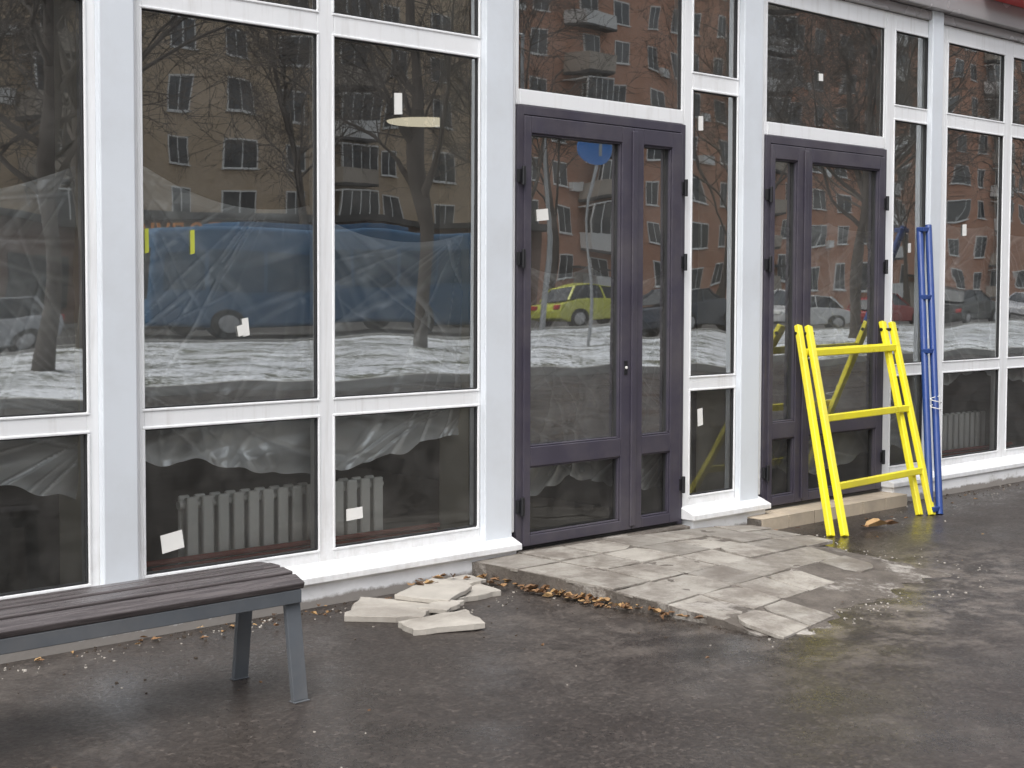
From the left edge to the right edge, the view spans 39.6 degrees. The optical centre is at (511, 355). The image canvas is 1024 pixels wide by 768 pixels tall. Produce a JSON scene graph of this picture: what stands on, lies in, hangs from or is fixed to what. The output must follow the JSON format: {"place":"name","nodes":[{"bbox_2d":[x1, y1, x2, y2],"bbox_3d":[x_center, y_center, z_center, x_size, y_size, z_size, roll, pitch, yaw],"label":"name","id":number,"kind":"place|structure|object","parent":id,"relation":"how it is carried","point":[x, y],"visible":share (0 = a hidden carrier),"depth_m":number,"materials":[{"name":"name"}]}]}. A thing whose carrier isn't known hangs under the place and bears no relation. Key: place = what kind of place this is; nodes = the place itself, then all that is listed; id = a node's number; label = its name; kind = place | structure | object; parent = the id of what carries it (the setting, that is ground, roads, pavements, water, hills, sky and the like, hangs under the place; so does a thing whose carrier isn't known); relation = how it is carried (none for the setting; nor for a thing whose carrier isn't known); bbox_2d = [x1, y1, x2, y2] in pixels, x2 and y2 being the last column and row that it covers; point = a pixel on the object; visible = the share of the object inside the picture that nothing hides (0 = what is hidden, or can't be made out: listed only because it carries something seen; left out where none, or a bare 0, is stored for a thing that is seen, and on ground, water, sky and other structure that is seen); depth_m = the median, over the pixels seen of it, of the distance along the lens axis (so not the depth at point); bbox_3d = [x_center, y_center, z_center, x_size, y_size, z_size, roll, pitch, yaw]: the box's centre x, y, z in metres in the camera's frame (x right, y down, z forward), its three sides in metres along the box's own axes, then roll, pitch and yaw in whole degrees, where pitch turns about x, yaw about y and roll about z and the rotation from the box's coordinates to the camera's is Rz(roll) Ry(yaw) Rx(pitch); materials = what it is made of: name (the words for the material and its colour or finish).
{"place":"outdoors","nodes":[
{"label":"outdoors","id":0,"kind":"place"},
{"bbox_2d":[0,481,1023,767],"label":"ground","id":1,"kind":"structure","parent":0,"point":[924,675],"depth_m":5.35,"materials":[{"name":"grey asphalt"}]},
{"bbox_2d":[0,562,309,703],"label":"park bench","id":2,"kind":"object","parent":1,"relation":"on","point":[242,592],"visible":1,"depth_m":4.88,"materials":[{"name":"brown wood"}]},
{"bbox_2d":[344,575,500,635],"bbox_3d":[-0.406,1.154,6.704,1.128,0.062,0.659,-27,27,-84],"label":"slab pile","id":3,"kind":"object","parent":1,"relation":"on","point":[410,610],"visible":0.98,"depth_m":6.54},
{"bbox_2d":[34,495,982,710],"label":"fallen leaves","id":4,"kind":"object","parent":1,"relation":"on","point":[869,523],"visible":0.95,"depth_m":6.89,"materials":[{"name":"brown plant"}]},
{"bbox_2d":[2,484,1015,767],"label":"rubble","id":5,"kind":"object","parent":1,"relation":"on","point":[554,598],"visible":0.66,"depth_m":6.59,"materials":[{"name":"stone"}]},
{"bbox_2d":[0,0,1023,592],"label":"room","id":6,"kind":"object","parent":1,"relation":"on","point":[226,112],"visible":0.16,"depth_m":11.24,"materials":[{"name":"concrete"}]},
{"bbox_2d":[146,475,439,571],"bbox_3d":[-1.146,0.835,6.840,1.948,0.400,0.158,-2,4,-43],"label":"radiator","id":7,"kind":"object","parent":6,"relation":"attached to","point":[217,526],"visible":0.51,"depth_m":6.80,"materials":[{"name":"metal"}]},
{"bbox_2d":[384,19,439,126],"bbox_3d":[-0.611,-1.974,9.874,0.560,0.712,0.560,-2,4,-43],"label":"ceiling lamp","id":8,"kind":"object","parent":6,"relation":"attached to","point":[423,117],"visible":0.65,"depth_m":9.74,"materials":[{"name":"frosted glass"},{"name":"white plastic"},{"name":"metal"}]},
{"bbox_2d":[53,0,920,584],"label":"reveals","id":9,"kind":"object","parent":6,"relation":"attached to","point":[455,220],"visible":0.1,"depth_m":7.70,"materials":[{"name":"paint"}]},
{"bbox_2d":[530,265,663,495],"bbox_3d":[0.438,0.097,8.229,1.441,1.466,0.096,-2,4,-43],"label":"plastic sheet","id":10,"kind":"object","parent":6,"relation":"attached to","point":[597,355],"visible":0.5,"depth_m":8.24,"materials":[{"name":"clear plastic"}]},
{"bbox_2d":[772,222,900,474],"bbox_3d":[2.167,-0.069,9.807,1.850,1.772,0.096,-2,4,-43],"label":"plastic sheet","id":11,"kind":"object","parent":6,"relation":"attached to","point":[851,446],"visible":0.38,"depth_m":9.83,"materials":[{"name":"clear plastic"}]},
{"bbox_2d":[842,0,1023,43],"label":"fascia","id":12,"kind":"structure","parent":6,"relation":"attached to","point":[998,19],"depth_m":10.47,"materials":[{"name":"white metal"}]},
{"bbox_2d":[995,0,1023,7],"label":"shop sign","id":13,"kind":"object","parent":12,"relation":"attached to","point":[1018,3],"depth_m":10.69,"materials":[{"name":"red plastic"}]},
{"bbox_2d":[942,410,1012,456],"bbox_3d":[3.432,0.653,11.040,1.538,0.400,0.158,-2,4,-43],"label":"radiator","id":14,"kind":"object","parent":6,"relation":"attached to","point":[963,432],"visible":0.43,"depth_m":11.10,"materials":[{"name":"metal"}]},
{"bbox_2d":[0,466,1023,663],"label":"plinth","id":15,"kind":"structure","parent":1,"relation":"on","point":[346,590],"depth_m":6.94,"materials":[{"name":"concrete"}]},
{"bbox_2d":[0,0,1023,599],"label":"window frames","id":16,"kind":"structure","parent":15,"relation":"on","point":[326,26],"depth_m":7.32,"materials":[{"name":"white plastic"}]},
{"bbox_2d":[0,166,77,498],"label":"plastic sheet","id":17,"kind":"object","parent":16,"relation":"attached to","point":[45,204],"visible":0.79,"depth_m":5.94,"materials":[{"name":"clear plastic"}]},
{"bbox_2d":[143,166,462,473],"bbox_3d":[-0.994,-0.187,6.869,2.030,1.521,0.078,-2,4,-43],"label":"plastic sheet","id":18,"kind":"object","parent":16,"relation":"attached to","point":[221,278],"visible":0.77,"depth_m":6.73,"materials":[{"name":"clear plastic"}]},
{"bbox_2d":[0,0,1023,595],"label":"gaskets","id":19,"kind":"object","parent":16,"relation":"attached to","point":[476,282],"visible":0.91,"depth_m":7.46,"materials":[{"name":"rubber"}]},
{"bbox_2d":[94,0,943,584],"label":"facade posts","id":20,"kind":"object","parent":16,"relation":"attached to","point":[116,280],"visible":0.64,"depth_m":7.41,"materials":[{"name":"white metal"}]},
{"bbox_2d":[145,73,966,553],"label":"glass labels","id":21,"kind":"object","parent":16,"relation":"attached to","point":[171,541],"visible":1,"depth_m":6.49,"materials":[{"name":"paper"}]},
{"bbox_2d":[512,104,685,550],"bbox_3d":[0.512,-0.161,8.063,1.360,2.385,0.098,-2,4,-43],"label":"door","id":22,"kind":"structure","parent":16,"relation":"attached to","point":[628,445],"depth_m":8.14,"materials":[{"name":"paint"}]},
{"bbox_2d":[515,166,687,516],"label":"door hinges","id":23,"kind":"object","parent":22,"relation":"attached to","point":[521,261],"depth_m":7.62,"materials":[{"name":"black metal"}]},
{"bbox_2d":[758,135,886,509],"bbox_3d":[2.088,-0.223,9.509,1.360,2.385,0.098,-2,4,-43],"label":"door","id":24,"kind":"structure","parent":16,"relation":"attached to","point":[803,155],"depth_m":9.28,"materials":[{"name":"paint"}]},
{"bbox_2d":[762,186,888,480],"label":"door hinges","id":25,"kind":"object","parent":24,"relation":"attached to","point":[767,266],"depth_m":9.06,"materials":[{"name":"black metal"}]},
{"bbox_2d":[943,223,1023,384],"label":"plastic sheet","id":26,"kind":"object","parent":16,"relation":"attached to","point":[958,316],"visible":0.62,"depth_m":11.09,"materials":[{"name":"clear plastic"}]},
{"bbox_2d":[6,485,1017,693],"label":"soil clods","id":27,"kind":"object","parent":1,"relation":"on","point":[273,617],"visible":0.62,"depth_m":6.44,"materials":[{"name":"brown soil"}]},
{"bbox_2d":[472,524,951,638],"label":"entrance ramp","id":28,"kind":"structure","parent":1,"relation":"on","point":[758,581],"depth_m":7.19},
{"bbox_2d":[747,491,906,529],"bbox_3d":[2.083,1.049,9.414,1.630,0.132,0.200,-2,4,-43],"label":"entrance step","id":29,"kind":"object","parent":1,"relation":"on","point":[790,516],"visible":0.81,"depth_m":9.30,"materials":[{"name":"beige stone"}]},
{"bbox_2d":[794,321,935,536],"bbox_3d":[2.301,0.433,9.266,1.461,1.295,0.620,-2,4,-43],"label":"trestle ladder","id":30,"kind":"object","parent":1,"relation":"on","point":[886,347],"visible":1,"depth_m":9.20,"materials":[{"name":"yellow metal"}]},
{"bbox_2d":[916,224,942,514],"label":"scaffold poles","id":31,"kind":"object","parent":1,"relation":"on","point":[937,508],"visible":1,"depth_m":9.81,"materials":[{"name":"blue metal"}]},
{"bbox_2d":[284,454,1023,585],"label":"window sill","id":32,"kind":"structure","parent":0,"point":[351,567],"depth_m":7.32,"materials":[{"name":"white metal"}]}
]}

